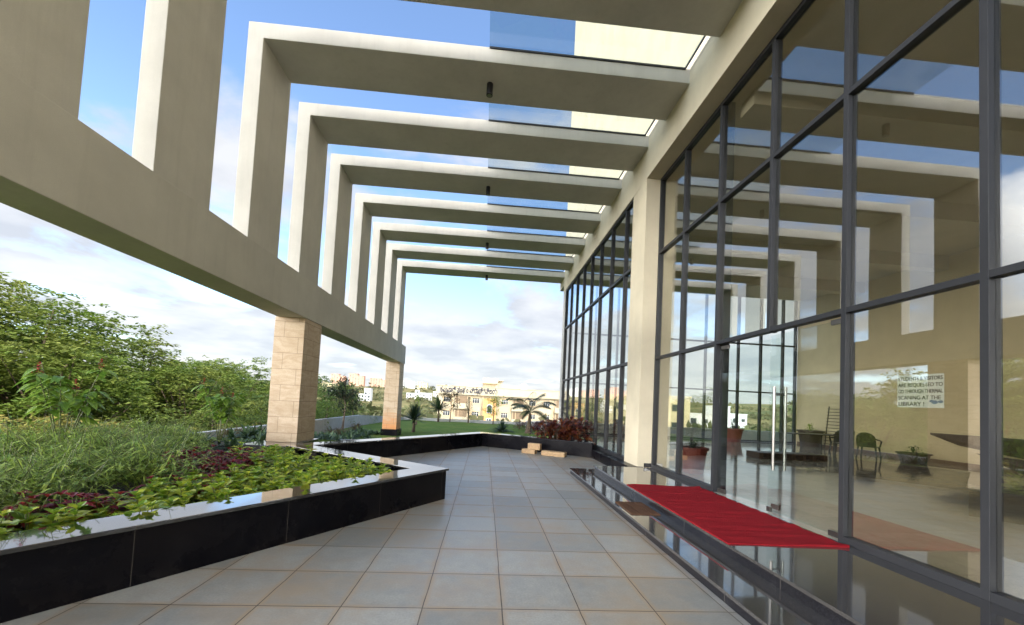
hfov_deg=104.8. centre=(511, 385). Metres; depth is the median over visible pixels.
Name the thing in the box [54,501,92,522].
bedding plant
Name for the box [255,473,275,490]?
bedding plant
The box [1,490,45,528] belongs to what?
bedding plant
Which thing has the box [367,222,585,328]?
pergola frame
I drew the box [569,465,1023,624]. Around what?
entrance steps
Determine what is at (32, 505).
bedding plant
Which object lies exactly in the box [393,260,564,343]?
pergola frame
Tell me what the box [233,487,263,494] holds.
bedding plant
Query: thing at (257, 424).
roadside bush
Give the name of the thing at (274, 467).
bedding plant
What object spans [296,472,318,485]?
bedding plant
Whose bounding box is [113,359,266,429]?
broadleaf tree
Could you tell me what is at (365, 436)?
strap leaf plant
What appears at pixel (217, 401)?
flowering shrub
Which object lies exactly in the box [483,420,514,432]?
dwarf palm
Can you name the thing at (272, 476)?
bedding plant
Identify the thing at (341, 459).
bedding plant
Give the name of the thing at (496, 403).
tree
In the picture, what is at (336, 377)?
house
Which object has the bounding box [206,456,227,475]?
bedding plant
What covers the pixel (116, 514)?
bedding plant
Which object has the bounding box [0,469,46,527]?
feathery shrub
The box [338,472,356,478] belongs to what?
bedding plant
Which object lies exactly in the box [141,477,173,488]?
bedding plant
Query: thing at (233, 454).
bedding plant
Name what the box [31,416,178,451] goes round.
feathery shrub
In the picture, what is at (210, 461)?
bedding plant
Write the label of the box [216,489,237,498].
bedding plant
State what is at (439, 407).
spiky palm
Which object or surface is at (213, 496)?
bedding plant
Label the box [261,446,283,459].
bedding plant
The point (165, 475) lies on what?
bedding plant
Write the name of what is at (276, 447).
bedding plant
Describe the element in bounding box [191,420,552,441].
lawn
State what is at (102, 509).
bedding plant
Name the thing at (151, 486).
bedding plant
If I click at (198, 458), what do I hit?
bedding plant
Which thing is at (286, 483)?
bedding plant
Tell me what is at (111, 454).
feathery shrub
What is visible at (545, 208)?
canopy panel
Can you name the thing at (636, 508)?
doormat
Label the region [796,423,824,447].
potted plant
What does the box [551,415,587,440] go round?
croton bush
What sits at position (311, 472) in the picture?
bedding plant
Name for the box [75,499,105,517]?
bedding plant
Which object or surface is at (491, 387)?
hostel building
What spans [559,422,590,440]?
croton bush
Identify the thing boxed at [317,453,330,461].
bedding plant
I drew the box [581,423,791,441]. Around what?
garden wall
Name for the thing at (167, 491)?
bedding plant
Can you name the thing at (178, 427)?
feathery shrub
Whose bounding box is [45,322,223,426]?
broadleaf tree
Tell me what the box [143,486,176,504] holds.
bedding plant
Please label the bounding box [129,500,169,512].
bedding plant
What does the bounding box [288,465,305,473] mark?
bedding plant
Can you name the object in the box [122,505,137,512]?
bedding plant
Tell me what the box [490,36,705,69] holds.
canopy panel
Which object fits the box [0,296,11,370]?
broadleaf tree
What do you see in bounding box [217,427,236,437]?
leaf plant
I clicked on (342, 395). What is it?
tree
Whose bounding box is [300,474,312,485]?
bedding plant
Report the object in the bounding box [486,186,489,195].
downlight
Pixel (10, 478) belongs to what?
feathery shrub
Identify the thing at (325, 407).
roadside bush
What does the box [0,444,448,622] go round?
planter
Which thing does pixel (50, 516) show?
bedding plant
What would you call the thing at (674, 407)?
window
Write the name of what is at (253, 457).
bedding plant
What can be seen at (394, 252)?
pergola frame
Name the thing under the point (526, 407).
feather palm
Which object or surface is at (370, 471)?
bedding plant
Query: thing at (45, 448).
feathery shrub
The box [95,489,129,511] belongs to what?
bedding plant
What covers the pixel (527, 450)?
stone block
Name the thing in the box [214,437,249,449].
strap leaf plant
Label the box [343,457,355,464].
bedding plant
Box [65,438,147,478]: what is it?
feathery shrub
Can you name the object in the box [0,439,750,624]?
pavement
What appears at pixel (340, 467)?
bedding plant
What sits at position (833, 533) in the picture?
glass door
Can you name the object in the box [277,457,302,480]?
bedding plant
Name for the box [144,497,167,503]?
bedding plant
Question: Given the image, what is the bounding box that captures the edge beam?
[0,66,405,363]
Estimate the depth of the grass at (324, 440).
17.72 m
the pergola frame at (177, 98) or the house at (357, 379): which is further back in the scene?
the house at (357, 379)
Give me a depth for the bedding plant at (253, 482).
4.62 m
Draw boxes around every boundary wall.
[197,415,402,445]
[403,417,525,424]
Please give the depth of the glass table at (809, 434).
14.69 m
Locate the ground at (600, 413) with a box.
[8,366,796,427]
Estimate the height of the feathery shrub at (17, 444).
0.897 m
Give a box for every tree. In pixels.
[0,272,133,416]
[0,284,155,428]
[0,292,57,417]
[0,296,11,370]
[0,329,175,434]
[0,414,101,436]
[4,327,136,422]
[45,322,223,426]
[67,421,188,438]
[85,346,211,415]
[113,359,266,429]
[114,361,234,431]
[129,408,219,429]
[186,355,271,424]
[206,359,252,425]
[213,392,268,427]
[218,374,269,414]
[250,382,325,419]
[316,374,333,409]
[317,380,365,417]
[322,374,364,429]
[441,389,464,421]
[481,395,506,424]
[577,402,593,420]
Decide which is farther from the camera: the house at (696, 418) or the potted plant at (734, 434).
the house at (696, 418)
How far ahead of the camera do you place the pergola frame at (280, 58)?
7.47 m
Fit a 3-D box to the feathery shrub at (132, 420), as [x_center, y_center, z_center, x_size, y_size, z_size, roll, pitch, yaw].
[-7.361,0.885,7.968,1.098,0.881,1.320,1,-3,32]
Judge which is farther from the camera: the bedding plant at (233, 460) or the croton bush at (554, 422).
the croton bush at (554, 422)
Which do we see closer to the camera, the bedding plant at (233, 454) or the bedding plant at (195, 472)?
the bedding plant at (195, 472)
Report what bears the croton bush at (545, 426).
on the lawn at (426, 428)
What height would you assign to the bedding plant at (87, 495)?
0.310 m
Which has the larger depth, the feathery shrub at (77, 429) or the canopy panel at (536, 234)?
the canopy panel at (536, 234)
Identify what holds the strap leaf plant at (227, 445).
on the planter at (42, 569)
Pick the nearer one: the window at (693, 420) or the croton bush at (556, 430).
the croton bush at (556, 430)
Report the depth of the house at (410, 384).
893.27 m
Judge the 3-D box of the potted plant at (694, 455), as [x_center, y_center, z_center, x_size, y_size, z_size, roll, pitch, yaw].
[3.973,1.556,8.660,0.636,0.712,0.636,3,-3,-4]
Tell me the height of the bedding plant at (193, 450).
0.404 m
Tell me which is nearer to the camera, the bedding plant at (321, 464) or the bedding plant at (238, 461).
the bedding plant at (321, 464)
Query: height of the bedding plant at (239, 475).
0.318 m
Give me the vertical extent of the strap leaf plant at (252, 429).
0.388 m
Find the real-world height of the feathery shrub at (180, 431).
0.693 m
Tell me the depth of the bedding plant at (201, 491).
4.40 m
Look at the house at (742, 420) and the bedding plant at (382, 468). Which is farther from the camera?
the house at (742, 420)
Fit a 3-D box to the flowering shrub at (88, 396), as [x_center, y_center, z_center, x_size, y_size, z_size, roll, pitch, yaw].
[-6.801,0.413,5.982,0.904,1.703,1.054,1,-3,38]
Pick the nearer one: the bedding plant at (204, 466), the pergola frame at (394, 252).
the bedding plant at (204, 466)
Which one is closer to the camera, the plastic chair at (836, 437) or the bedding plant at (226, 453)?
the bedding plant at (226, 453)
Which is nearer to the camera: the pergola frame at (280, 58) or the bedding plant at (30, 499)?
the bedding plant at (30, 499)
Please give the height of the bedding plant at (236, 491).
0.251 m
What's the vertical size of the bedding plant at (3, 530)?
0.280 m
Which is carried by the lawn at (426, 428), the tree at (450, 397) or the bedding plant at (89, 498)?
the tree at (450, 397)
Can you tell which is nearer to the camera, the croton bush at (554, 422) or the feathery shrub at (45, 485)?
the feathery shrub at (45, 485)
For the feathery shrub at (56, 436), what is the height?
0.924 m
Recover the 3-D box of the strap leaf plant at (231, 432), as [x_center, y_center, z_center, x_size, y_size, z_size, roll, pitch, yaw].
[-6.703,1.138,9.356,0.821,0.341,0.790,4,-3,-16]
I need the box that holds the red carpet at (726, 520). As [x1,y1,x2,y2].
[627,484,848,547]
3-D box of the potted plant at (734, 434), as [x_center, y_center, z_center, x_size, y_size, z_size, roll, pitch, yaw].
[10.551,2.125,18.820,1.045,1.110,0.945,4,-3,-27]
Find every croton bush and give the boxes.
[512,420,525,429]
[528,419,558,437]
[534,418,561,436]
[536,417,574,438]
[540,419,575,438]
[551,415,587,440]
[559,417,600,444]
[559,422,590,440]
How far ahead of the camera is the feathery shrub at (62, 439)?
5.87 m
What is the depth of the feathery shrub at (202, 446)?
6.62 m
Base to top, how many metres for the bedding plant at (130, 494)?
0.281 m
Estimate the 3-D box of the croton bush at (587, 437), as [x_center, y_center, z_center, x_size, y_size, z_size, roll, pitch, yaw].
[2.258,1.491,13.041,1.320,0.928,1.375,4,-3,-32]
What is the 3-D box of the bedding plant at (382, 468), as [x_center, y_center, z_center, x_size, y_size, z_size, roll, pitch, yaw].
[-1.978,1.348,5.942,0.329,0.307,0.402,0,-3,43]
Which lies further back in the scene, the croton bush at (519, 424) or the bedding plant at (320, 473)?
the croton bush at (519, 424)
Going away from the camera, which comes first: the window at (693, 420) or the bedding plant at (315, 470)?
the bedding plant at (315, 470)
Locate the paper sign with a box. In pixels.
[897,373,943,407]
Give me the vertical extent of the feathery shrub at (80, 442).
0.812 m
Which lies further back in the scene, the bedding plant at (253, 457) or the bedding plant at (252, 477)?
the bedding plant at (253, 457)
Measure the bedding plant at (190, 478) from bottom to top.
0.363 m
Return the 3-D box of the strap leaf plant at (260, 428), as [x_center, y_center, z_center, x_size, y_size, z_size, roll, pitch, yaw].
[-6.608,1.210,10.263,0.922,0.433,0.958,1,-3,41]
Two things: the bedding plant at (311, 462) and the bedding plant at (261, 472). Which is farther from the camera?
the bedding plant at (311, 462)
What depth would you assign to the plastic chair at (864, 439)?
13.60 m
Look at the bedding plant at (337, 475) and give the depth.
5.34 m
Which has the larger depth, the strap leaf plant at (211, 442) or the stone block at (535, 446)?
the stone block at (535, 446)
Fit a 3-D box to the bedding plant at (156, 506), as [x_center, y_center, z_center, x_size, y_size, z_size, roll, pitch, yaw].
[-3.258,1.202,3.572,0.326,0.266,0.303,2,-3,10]
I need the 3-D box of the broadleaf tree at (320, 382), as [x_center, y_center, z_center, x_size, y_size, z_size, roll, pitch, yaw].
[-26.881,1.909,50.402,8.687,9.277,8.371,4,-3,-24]
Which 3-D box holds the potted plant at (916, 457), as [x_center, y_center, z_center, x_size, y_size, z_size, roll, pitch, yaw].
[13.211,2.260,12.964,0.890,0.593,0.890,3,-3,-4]
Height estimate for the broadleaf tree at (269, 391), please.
8.622 m
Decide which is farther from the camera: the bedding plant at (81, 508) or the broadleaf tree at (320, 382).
the broadleaf tree at (320, 382)
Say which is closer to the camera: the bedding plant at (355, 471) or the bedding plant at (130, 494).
the bedding plant at (130, 494)
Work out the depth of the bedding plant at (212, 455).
6.12 m
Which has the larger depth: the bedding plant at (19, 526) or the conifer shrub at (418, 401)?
the conifer shrub at (418, 401)
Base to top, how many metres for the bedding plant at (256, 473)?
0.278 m
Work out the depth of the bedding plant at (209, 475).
4.65 m
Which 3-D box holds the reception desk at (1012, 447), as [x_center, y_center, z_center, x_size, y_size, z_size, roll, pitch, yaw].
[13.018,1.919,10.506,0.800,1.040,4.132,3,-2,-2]
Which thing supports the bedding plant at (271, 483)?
on the planter at (42, 569)
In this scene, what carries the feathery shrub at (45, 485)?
on the planter at (42, 569)
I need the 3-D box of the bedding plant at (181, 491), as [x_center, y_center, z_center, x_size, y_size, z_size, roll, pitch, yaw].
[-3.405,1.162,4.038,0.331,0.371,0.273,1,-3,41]
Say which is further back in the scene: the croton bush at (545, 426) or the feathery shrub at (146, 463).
the croton bush at (545, 426)
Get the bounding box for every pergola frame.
[0,0,89,118]
[132,0,742,209]
[232,21,689,257]
[287,102,648,284]
[322,153,621,302]
[348,193,600,317]
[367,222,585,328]
[381,243,573,336]
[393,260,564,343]
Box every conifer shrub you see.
[414,395,422,424]
[462,397,476,422]
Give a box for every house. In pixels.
[330,374,346,382]
[349,373,365,385]
[358,388,372,400]
[370,378,384,386]
[406,380,415,388]
[406,390,431,400]
[417,381,427,388]
[602,394,691,426]
[690,405,730,427]
[730,413,747,427]
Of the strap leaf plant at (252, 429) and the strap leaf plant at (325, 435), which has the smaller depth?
the strap leaf plant at (252, 429)
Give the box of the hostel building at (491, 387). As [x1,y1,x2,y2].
[436,378,585,423]
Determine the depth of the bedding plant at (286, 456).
6.25 m
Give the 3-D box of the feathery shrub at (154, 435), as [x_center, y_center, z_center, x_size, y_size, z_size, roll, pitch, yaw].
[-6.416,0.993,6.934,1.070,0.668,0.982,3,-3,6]
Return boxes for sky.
[0,0,797,404]
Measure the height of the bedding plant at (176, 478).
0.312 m
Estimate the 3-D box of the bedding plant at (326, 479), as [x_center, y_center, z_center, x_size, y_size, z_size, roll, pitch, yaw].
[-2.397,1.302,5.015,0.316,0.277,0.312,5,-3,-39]
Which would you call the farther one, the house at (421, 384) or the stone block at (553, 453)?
the house at (421, 384)
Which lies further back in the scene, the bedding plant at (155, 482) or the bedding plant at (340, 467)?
the bedding plant at (340, 467)
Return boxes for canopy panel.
[487,201,602,213]
[487,230,585,238]
[487,250,573,256]
[487,266,563,271]
[488,167,623,179]
[489,119,654,135]
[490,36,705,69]
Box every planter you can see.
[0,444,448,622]
[297,432,594,457]
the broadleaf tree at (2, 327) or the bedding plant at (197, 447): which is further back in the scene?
the broadleaf tree at (2, 327)
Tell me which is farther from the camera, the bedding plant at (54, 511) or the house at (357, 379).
the house at (357, 379)
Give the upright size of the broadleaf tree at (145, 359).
9.527 m
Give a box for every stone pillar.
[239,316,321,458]
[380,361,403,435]
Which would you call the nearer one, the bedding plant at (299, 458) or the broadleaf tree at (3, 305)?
the bedding plant at (299, 458)
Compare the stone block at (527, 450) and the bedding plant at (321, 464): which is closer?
the bedding plant at (321, 464)
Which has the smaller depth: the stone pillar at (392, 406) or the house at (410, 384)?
the stone pillar at (392, 406)
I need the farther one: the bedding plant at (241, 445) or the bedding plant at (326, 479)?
the bedding plant at (241, 445)
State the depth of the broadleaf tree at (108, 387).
16.71 m
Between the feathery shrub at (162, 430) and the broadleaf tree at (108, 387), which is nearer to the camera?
the feathery shrub at (162, 430)
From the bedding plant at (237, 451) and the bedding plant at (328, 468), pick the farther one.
the bedding plant at (237, 451)
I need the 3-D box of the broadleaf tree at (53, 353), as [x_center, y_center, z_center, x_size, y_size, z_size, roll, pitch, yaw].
[-32.974,1.165,27.697,10.944,10.580,9.723,2,-3,13]
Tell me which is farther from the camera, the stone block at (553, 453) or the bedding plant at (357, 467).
the stone block at (553, 453)
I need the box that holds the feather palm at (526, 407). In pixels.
[506,392,555,433]
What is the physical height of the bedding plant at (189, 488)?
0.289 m
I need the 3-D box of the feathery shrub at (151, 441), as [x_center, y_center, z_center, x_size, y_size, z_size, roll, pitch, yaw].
[-5.567,0.937,5.796,1.710,0.765,1.366,1,-3,28]
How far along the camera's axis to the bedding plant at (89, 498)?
3.57 m
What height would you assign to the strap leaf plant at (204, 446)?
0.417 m
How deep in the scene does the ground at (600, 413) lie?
521.33 m
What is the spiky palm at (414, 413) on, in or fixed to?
on the lawn at (426, 428)
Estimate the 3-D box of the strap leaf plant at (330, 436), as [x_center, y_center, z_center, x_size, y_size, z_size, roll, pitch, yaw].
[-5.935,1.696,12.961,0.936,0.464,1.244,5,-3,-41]
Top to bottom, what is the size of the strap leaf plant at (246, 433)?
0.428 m
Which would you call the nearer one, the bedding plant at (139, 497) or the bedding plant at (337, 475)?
the bedding plant at (139, 497)
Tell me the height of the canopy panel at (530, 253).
0.048 m
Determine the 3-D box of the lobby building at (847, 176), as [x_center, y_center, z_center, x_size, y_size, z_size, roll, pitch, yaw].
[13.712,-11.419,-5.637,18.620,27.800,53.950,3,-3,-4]
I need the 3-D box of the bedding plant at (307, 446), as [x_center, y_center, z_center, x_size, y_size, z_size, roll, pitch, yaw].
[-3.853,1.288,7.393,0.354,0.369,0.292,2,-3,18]
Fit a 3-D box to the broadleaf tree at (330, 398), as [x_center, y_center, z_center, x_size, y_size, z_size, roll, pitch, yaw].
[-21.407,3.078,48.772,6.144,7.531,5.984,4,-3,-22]
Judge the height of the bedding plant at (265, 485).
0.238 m
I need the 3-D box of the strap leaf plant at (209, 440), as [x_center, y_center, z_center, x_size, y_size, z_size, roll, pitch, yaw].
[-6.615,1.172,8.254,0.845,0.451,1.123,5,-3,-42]
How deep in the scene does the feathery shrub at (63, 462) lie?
4.38 m
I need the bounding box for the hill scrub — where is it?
[19,361,796,431]
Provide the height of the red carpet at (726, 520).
0.029 m
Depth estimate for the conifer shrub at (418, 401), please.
27.05 m
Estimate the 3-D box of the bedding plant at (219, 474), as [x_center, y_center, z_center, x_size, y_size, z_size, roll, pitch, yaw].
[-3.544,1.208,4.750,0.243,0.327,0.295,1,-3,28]
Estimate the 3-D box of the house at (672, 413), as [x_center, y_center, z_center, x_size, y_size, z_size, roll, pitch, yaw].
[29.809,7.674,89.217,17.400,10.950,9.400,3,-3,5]
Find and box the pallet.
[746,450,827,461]
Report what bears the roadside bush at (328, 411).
on the ground at (600, 413)
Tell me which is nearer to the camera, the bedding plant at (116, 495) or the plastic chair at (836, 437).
the bedding plant at (116, 495)
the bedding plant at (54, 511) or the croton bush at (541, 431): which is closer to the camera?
the bedding plant at (54, 511)
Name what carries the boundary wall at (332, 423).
on the ground at (600, 413)
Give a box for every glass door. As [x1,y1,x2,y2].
[717,345,779,509]
[766,318,840,537]
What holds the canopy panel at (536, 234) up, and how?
on the pergola frame at (367, 207)
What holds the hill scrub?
on the ground at (600, 413)
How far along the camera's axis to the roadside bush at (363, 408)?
25.81 m
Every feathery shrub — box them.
[0,409,99,473]
[0,412,102,470]
[0,415,169,481]
[0,437,140,504]
[0,438,122,516]
[0,441,98,480]
[0,444,30,474]
[0,467,28,495]
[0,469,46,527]
[8,430,136,500]
[22,421,134,460]
[23,426,91,455]
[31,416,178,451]
[32,414,127,442]
[63,416,136,436]
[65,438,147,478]
[68,424,152,440]
[72,429,223,495]
[77,423,205,476]
[110,423,182,453]
[111,412,183,440]
[129,419,188,440]
[140,420,209,445]
[146,421,214,448]
[147,430,211,460]
[150,420,205,436]
[155,427,219,451]
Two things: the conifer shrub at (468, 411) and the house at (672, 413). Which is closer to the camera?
the conifer shrub at (468, 411)
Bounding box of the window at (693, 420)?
[690,418,696,423]
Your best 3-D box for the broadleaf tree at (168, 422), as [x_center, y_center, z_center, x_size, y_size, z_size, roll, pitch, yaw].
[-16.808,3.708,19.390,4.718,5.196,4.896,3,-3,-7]
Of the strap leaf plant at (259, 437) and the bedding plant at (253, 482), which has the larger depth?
the strap leaf plant at (259, 437)
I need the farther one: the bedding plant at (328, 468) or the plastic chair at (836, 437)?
the plastic chair at (836, 437)
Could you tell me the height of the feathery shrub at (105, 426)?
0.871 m
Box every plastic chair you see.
[828,431,854,453]
[829,430,838,451]
[855,432,881,459]
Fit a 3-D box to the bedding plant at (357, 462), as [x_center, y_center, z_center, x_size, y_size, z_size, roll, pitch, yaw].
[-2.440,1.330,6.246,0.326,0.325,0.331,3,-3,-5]
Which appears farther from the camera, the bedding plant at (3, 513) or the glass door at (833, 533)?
the glass door at (833, 533)
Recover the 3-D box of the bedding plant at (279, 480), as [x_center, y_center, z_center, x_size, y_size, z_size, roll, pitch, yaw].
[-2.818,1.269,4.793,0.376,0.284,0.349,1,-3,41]
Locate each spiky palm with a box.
[401,402,430,431]
[425,396,451,421]
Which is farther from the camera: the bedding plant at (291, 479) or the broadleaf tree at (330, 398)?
the broadleaf tree at (330, 398)
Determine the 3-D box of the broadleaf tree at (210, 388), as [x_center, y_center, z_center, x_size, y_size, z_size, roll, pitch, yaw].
[-22.380,2.615,26.685,7.502,8.570,7.229,3,-2,2]
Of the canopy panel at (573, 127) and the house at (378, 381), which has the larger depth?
the house at (378, 381)
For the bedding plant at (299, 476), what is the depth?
5.08 m
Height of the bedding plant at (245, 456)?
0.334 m
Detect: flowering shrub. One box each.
[12,359,117,447]
[191,378,246,446]
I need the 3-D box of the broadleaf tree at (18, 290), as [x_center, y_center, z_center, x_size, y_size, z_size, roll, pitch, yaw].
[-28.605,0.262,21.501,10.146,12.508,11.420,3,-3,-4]
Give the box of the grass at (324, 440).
[312,426,545,441]
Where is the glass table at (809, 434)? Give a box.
[778,432,838,454]
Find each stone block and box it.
[522,448,536,453]
[528,443,541,449]
[541,450,566,456]
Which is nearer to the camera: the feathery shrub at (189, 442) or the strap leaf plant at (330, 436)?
the feathery shrub at (189, 442)
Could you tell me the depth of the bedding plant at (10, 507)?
3.12 m
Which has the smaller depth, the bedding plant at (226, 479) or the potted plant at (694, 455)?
the bedding plant at (226, 479)
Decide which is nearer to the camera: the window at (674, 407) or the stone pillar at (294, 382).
the stone pillar at (294, 382)
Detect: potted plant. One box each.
[682,440,708,473]
[727,419,743,441]
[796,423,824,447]
[895,446,932,464]
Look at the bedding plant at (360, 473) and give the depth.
5.69 m
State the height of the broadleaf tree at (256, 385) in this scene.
9.696 m
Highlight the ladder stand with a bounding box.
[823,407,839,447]
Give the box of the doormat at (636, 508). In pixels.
[616,501,659,514]
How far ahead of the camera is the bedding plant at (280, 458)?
6.01 m
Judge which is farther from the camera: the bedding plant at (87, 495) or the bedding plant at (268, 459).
the bedding plant at (268, 459)
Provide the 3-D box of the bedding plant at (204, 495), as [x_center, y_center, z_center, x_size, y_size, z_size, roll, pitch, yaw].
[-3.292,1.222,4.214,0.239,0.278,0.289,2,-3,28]
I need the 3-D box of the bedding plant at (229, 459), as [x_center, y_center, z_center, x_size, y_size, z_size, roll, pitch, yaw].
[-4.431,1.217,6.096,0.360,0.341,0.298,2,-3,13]
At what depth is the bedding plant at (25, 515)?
3.14 m
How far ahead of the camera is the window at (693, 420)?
142.65 m
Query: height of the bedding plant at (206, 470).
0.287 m
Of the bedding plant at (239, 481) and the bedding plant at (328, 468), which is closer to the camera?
the bedding plant at (239, 481)
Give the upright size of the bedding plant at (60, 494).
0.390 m
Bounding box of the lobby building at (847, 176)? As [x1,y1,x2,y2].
[553,0,1023,614]
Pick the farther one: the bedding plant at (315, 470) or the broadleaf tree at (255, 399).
the broadleaf tree at (255, 399)
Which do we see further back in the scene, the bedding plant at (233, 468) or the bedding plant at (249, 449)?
the bedding plant at (249, 449)
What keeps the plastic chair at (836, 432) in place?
on the lobby building at (847, 176)
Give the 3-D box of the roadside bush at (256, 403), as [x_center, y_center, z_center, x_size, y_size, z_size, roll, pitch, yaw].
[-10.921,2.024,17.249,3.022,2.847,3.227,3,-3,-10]
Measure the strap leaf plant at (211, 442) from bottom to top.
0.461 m
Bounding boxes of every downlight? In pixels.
[486,82,492,97]
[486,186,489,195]
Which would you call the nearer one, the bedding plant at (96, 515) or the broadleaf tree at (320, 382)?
the bedding plant at (96, 515)
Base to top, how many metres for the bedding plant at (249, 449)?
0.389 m
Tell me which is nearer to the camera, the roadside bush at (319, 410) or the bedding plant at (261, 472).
the bedding plant at (261, 472)
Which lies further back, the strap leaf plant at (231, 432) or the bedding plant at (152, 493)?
the strap leaf plant at (231, 432)
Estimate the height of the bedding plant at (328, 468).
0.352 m
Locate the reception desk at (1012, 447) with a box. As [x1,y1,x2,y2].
[930,433,1023,474]
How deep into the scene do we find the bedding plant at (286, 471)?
5.46 m
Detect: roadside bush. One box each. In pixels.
[175,407,244,431]
[226,400,268,426]
[231,415,267,426]
[315,400,354,423]
[315,401,331,430]
[318,405,340,417]
[333,397,377,422]
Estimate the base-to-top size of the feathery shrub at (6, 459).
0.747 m
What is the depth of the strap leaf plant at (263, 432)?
9.50 m
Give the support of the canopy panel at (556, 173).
on the pergola frame at (320, 127)
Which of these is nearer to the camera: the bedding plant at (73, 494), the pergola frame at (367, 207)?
the bedding plant at (73, 494)
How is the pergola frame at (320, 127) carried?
on the edge beam
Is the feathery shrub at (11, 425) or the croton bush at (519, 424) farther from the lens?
the croton bush at (519, 424)
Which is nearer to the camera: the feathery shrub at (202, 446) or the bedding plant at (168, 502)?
the bedding plant at (168, 502)
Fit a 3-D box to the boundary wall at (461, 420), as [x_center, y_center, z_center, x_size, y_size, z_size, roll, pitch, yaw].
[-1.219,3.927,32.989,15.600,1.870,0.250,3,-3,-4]
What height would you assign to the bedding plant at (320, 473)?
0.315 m
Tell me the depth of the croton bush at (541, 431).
13.65 m
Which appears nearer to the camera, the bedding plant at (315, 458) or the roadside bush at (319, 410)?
the bedding plant at (315, 458)
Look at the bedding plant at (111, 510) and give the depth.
3.63 m
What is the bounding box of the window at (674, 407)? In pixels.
[672,404,676,410]
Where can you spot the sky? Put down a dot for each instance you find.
(458, 331)
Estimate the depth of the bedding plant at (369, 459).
6.43 m
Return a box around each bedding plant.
[0,506,17,526]
[0,509,19,531]
[0,527,11,533]
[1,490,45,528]
[4,502,35,528]
[7,493,59,529]
[9,505,51,531]
[10,495,52,528]
[26,507,82,526]
[28,508,72,529]
[41,490,78,514]
[42,504,92,520]
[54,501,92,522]
[55,492,97,519]
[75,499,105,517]
[77,496,102,517]
[83,493,110,512]
[83,511,105,519]
[88,491,127,516]
[89,506,119,518]
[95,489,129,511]
[98,493,135,512]
[108,511,135,515]
[109,489,154,516]
[120,489,138,509]
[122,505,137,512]
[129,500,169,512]
[134,476,161,489]
[136,481,163,496]
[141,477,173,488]
[142,480,171,496]
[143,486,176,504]
[143,491,177,499]
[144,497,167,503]
[150,503,162,508]
[154,485,182,504]
[158,497,179,506]
[160,455,173,476]
[166,476,184,496]
[169,481,195,505]
[171,475,182,496]
[175,449,199,465]
[175,473,210,500]
[179,493,192,504]
[180,483,203,503]
[182,469,200,480]
[189,446,200,459]
[191,477,214,501]
[193,453,205,471]
[194,458,211,472]
[195,485,211,502]
[197,463,218,476]
[197,473,213,481]
[200,474,217,494]
[200,481,231,501]
[201,453,219,473]
[204,450,218,469]
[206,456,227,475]
[207,462,226,476]
[210,475,242,491]
[212,471,223,481]
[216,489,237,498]
[217,449,236,464]
[219,462,249,479]
[220,453,231,474]
[221,447,244,466]
[227,449,244,462]
[228,459,248,476]
[228,478,256,494]
[231,441,248,458]
[231,471,257,486]
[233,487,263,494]
[234,448,252,468]
[234,489,246,495]
[237,452,247,466]
[237,453,248,469]
[242,453,267,467]
[242,470,262,484]
[243,480,260,492]
[246,469,271,484]
[246,475,259,487]
[247,465,260,475]
[252,483,273,490]
[253,462,269,471]
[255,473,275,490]
[256,470,286,486]
[260,481,283,491]
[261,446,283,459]
[261,477,296,490]
[265,455,278,466]
[266,444,283,453]
[268,456,284,467]
[268,456,285,474]
[268,462,282,475]
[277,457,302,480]
[278,454,295,472]
[278,480,293,488]
[278,484,292,488]
[279,465,291,482]
[286,456,310,477]
[287,470,302,481]
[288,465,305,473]
[292,470,302,485]
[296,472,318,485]
[297,452,312,462]
[299,460,311,471]
[300,444,315,459]
[300,467,316,480]
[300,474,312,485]
[303,463,325,471]
[304,460,321,467]
[306,465,326,480]
[309,456,322,462]
[309,477,332,484]
[311,471,329,482]
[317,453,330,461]
[322,465,340,479]
[323,464,348,479]
[329,471,341,479]
[332,454,346,463]
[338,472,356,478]
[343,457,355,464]
[344,468,364,476]
[349,465,366,476]
[350,459,364,470]
[354,469,366,475]
[362,457,377,467]
[365,465,380,474]
[369,464,389,474]
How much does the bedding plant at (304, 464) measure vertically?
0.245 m
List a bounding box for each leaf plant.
[190,438,225,456]
[198,432,225,450]
[201,432,218,450]
[209,437,245,452]
[214,427,244,439]
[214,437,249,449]
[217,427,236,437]
[230,424,265,439]
[241,425,257,438]
[248,430,264,441]
[250,428,266,439]
[253,425,263,438]
[320,430,343,440]
[320,432,334,439]
[359,430,374,438]
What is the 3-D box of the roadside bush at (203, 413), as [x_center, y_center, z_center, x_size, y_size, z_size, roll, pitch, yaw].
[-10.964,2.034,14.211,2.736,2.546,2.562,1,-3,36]
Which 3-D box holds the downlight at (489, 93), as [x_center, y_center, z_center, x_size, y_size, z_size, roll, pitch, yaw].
[-0.439,-5.838,7.781,0.124,0.242,0.124,3,-3,-4]
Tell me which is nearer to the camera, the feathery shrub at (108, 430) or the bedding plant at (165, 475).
the bedding plant at (165, 475)
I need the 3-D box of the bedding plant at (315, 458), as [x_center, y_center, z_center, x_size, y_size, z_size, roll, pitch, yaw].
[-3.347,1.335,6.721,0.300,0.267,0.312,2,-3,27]
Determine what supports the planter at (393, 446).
on the pavement
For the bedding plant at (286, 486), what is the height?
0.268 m
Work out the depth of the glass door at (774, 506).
6.53 m
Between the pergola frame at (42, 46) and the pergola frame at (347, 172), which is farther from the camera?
the pergola frame at (347, 172)
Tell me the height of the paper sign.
0.305 m
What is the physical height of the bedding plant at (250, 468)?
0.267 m
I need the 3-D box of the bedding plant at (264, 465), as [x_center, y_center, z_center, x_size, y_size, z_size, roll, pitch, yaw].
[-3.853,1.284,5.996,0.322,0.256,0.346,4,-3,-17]

